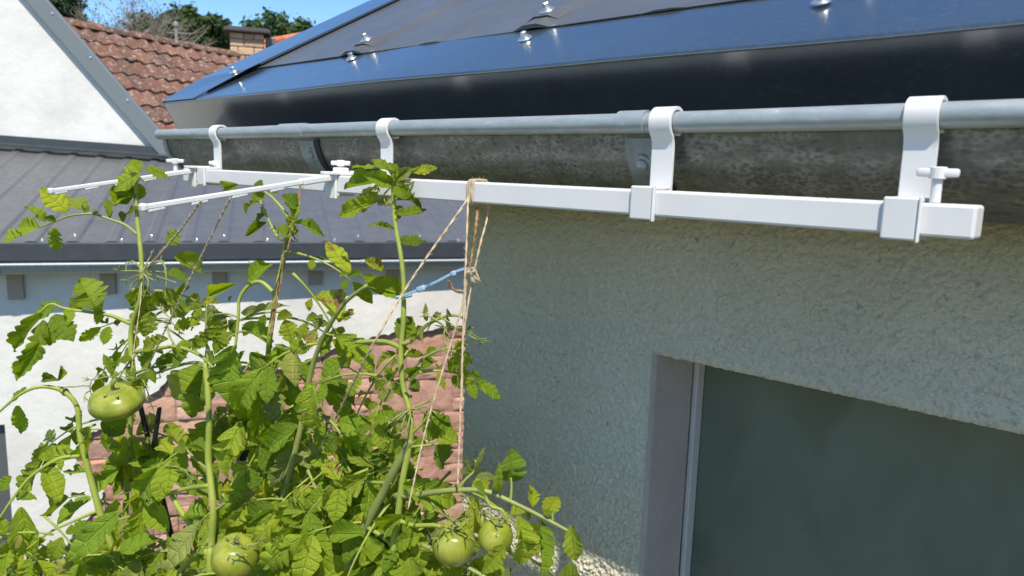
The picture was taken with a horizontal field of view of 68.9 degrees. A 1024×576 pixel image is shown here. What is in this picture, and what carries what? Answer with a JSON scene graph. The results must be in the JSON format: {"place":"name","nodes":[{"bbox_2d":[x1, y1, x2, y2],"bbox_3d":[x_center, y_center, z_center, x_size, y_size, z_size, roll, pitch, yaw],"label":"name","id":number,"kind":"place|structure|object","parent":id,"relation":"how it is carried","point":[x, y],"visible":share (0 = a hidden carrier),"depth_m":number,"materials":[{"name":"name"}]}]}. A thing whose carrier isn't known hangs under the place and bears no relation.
{"place":"outdoors","nodes":[
{"label":"outdoors","id":0,"kind":"place"},
{"bbox_2d":[82,0,368,29],"label":"sky","id":1,"kind":"structure","parent":0,"point":[320,11],"materials":[{"name":"blue"}]},
{"bbox_2d":[242,457,278,501],"bbox_3d":[-1.228,1.335,3.948,0.389,1.270,0.325,8,11,35],"label":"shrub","id":2,"kind":"object","parent":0,"point":[274,495],"visible":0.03,"depth_m":3.83,"materials":[{"name":"green plant"}]},
{"bbox_2d":[77,529,444,575],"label":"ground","id":3,"kind":"structure","parent":0,"point":[432,534],"depth_m":5.27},
{"bbox_2d":[0,541,63,575],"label":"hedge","id":4,"kind":"object","parent":3,"relation":"on","point":[2,543],"visible":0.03,"depth_m":4.20,"materials":[{"name":"green plant"}]},
{"bbox_2d":[49,0,95,21],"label":"tree","id":5,"kind":"object","parent":3,"relation":"on","point":[59,5],"visible":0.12,"depth_m":23.71,"materials":[{"name":"green plant"}]},
{"bbox_2d":[0,0,168,161],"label":"gable house","id":6,"kind":"structure","parent":3,"relation":"on","point":[58,80],"depth_m":6.07,"materials":[{"name":"white paint"}]},
{"bbox_2d":[0,487,200,575],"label":"shrub","id":7,"kind":"object","parent":3,"relation":"on","point":[144,547],"visible":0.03,"depth_m":3.31,"materials":[{"name":"green plant"}]},
{"bbox_2d":[120,9,154,34],"bbox_3d":[-14.212,-6.638,29.448,2.217,8.272,2.378,10,12,42],"label":"tree","id":8,"kind":"object","parent":3,"relation":"on","point":[145,27],"visible":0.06,"depth_m":28.40,"materials":[{"name":"green plant"}]},
{"bbox_2d":[61,0,222,45],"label":"tree","id":9,"kind":"object","parent":3,"relation":"on","point":[155,26],"visible":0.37,"depth_m":20.76,"materials":[{"name":"green plant"}]},
{"bbox_2d":[64,17,275,128],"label":"tiled house","id":10,"kind":"structure","parent":3,"relation":"on","point":[149,72],"depth_m":9.75,"materials":[{"name":"brown tile"}]},
{"bbox_2d":[143,1,232,49],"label":"tree","id":11,"kind":"object","parent":3,"relation":"on","point":[216,30],"visible":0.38,"depth_m":26.30,"materials":[{"name":"green plant"}]},
{"bbox_2d":[0,135,467,561],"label":"annex","id":12,"kind":"object","parent":3,"relation":"on","point":[36,270],"visible":0.23,"depth_m":4.82,"materials":[{"name":"white paint"}]},
{"bbox_2d":[0,425,11,543],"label":"side door","id":13,"kind":"structure","parent":12,"relation":"in","point":[5,497],"depth_m":4.56,"materials":[{"name":"grey"}]},
{"bbox_2d":[240,412,296,500],"bbox_3d":[-1.753,1.206,5.400,0.493,1.026,0.180,-1,9,-17],"label":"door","id":14,"kind":"structure","parent":12,"relation":"in","point":[244,454],"depth_m":5.26,"materials":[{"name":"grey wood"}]},
{"bbox_2d":[239,6,315,36],"bbox_3d":[-9.699,-7.080,31.420,3.774,8.800,3.928,0,9,-13],"label":"tree","id":15,"kind":"object","parent":3,"relation":"on","point":[279,24],"visible":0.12,"depth_m":29.95,"materials":[{"name":"green plant"}]},
{"bbox_2d":[264,32,299,48],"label":"orange roof house","id":16,"kind":"structure","parent":3,"relation":"on","point":[278,39],"depth_m":18.14,"materials":[{"name":"tile"}]},
{"bbox_2d":[154,0,1023,575],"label":"house","id":17,"kind":"structure","parent":3,"relation":"on","point":[680,396],"depth_m":0.93,"materials":[{"name":"grey"}]},
{"bbox_2d":[47,95,983,242],"bbox_3d":[-0.212,-0.142,0.850,1.254,0.123,0.303,10,12,42],"label":"plant hanger","id":18,"kind":"object","parent":17,"relation":"hanging from","point":[915,210],"visible":0.85,"depth_m":0.67,"materials":[{"name":"white plastic"}]},
{"bbox_2d":[146,200,202,267],"bbox_3d":[-0.484,-0.068,1.051,0.012,0.133,0.394,-5,11,-34],"label":"twine","id":19,"kind":"object","parent":18,"relation":"hanging from","point":[180,229],"visible":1,"depth_m":1.00,"materials":[{"name":"fabric"}]},
{"bbox_2d":[145,197,230,371],"bbox_3d":[-0.476,0.034,1.065,0.018,0.343,0.387,-7,13,-44],"label":"twine","id":20,"kind":"object","parent":18,"relation":"hanging from","point":[202,253],"visible":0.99,"depth_m":1.01,"materials":[{"name":"fabric"}]},
{"bbox_2d":[269,185,301,335],"bbox_3d":[-0.314,-0.043,1.056,0.021,0.216,0.065,6,10,27],"label":"twine","id":21,"kind":"object","parent":18,"relation":"hanging from","point":[274,315],"visible":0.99,"depth_m":1.05,"materials":[{"name":"fabric"}]},
{"bbox_2d":[257,193,470,575],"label":"twine","id":22,"kind":"object","parent":18,"relation":"hanging from","point":[398,300],"visible":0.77,"depth_m":0.83,"materials":[{"name":"fabric"}]},
{"bbox_2d":[455,192,469,486],"bbox_3d":[-0.054,0.050,0.844,0.010,0.331,0.088,2,9,1],"label":"twine","id":23,"kind":"object","parent":18,"relation":"hanging from","point":[463,314],"visible":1,"depth_m":0.83,"materials":[{"name":"fabric"}]},
{"bbox_2d":[447,280,462,293],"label":"twine","id":24,"kind":"object","parent":23,"relation":"attached to","point":[452,288],"visible":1,"depth_m":0.82,"materials":[{"name":"fabric"}]},
{"bbox_2d":[466,206,479,277],"bbox_3d":[-0.041,-0.052,0.838,0.015,0.081,0.052,3,9,9],"label":"twine","id":25,"kind":"object","parent":18,"relation":"hanging from","point":[474,235],"visible":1,"depth_m":0.82,"materials":[{"name":"fabric"}]},
{"bbox_2d":[459,204,490,404],"bbox_3d":[-0.039,0.006,0.843,0.020,0.242,0.080,4,9,15],"label":"twine","id":26,"kind":"object","parent":18,"relation":"hanging from","point":[475,265],"visible":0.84,"depth_m":0.83,"materials":[{"name":"fabric"}]},
{"bbox_2d":[465,176,487,206],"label":"twine","id":27,"kind":"object","parent":18,"relation":"attached to","point":[471,180],"visible":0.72,"depth_m":0.84,"materials":[{"name":"fabric"}]},
{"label":"terrace","id":28,"kind":"structure","parent":0,"visible":0},
{"bbox_2d":[0,159,259,575],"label":"tomato plant","id":29,"kind":"object","parent":28,"relation":"on","point":[115,405],"visible":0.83,"depth_m":1.23,"materials":[{"name":"green plant"}]},
{"bbox_2d":[131,267,142,372],"bbox_3d":[-0.613,0.052,1.224,0.011,0.172,0.043,4,9,12],"label":"twine","id":30,"kind":"object","parent":29,"relation":"attached to","point":[137,322],"visible":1,"depth_m":1.22,"materials":[{"name":"fabric"}]},
{"bbox_2d":[143,407,161,504],"bbox_3d":[-0.834,1.284,1.433,0.382,2.168,0.008,-1,9,-18],"label":"plant stake","id":31,"kind":"object","parent":28,"relation":"on","point":[156,428],"visible":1,"depth_m":1.32,"materials":[{"name":"black plastic"}]},
{"bbox_2d":[138,406,183,575],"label":"plant stake","id":32,"kind":"object","parent":28,"relation":"on","point":[146,429],"depth_m":1.33,"materials":[{"name":"black plastic"}]},
{"bbox_2d":[65,304,258,575],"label":"tomato plant","id":33,"kind":"object","parent":28,"relation":"on","point":[156,479],"visible":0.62,"depth_m":1.17,"materials":[{"name":"green plant"}]},
{"bbox_2d":[164,180,421,575],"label":"tomato plant","id":34,"kind":"object","parent":28,"relation":"on","point":[260,423],"visible":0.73,"depth_m":1.04,"materials":[{"name":"green plant"}]},
{"bbox_2d":[259,159,582,575],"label":"tomato plant","id":35,"kind":"object","parent":28,"relation":"on","point":[397,544],"visible":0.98,"depth_m":0.90,"materials":[{"name":"green plant"}]},
{"bbox_2d":[395,267,473,298],"bbox_3d":[-0.093,-0.005,0.861,0.120,0.051,0.021,10,12,42],"label":"plant strap","id":36,"kind":"object","parent":35,"relation":"attached to","point":[421,288],"visible":0.93,"depth_m":0.86,"materials":[{"name":"blue plastic"}]},
{"bbox_2d":[407,277,468,508],"bbox_3d":[-0.081,0.113,0.829,0.078,0.266,0.010,-4,11,-33],"label":"twine","id":37,"kind":"object","parent":36,"relation":"attached to","point":[434,397],"visible":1,"depth_m":0.83,"materials":[{"name":"fabric"}]},
{"bbox_2d":[467,267,480,282],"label":"twine","id":38,"kind":"object","parent":36,"relation":"attached to","point":[471,274],"visible":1,"depth_m":0.82,"materials":[{"name":"fabric"}]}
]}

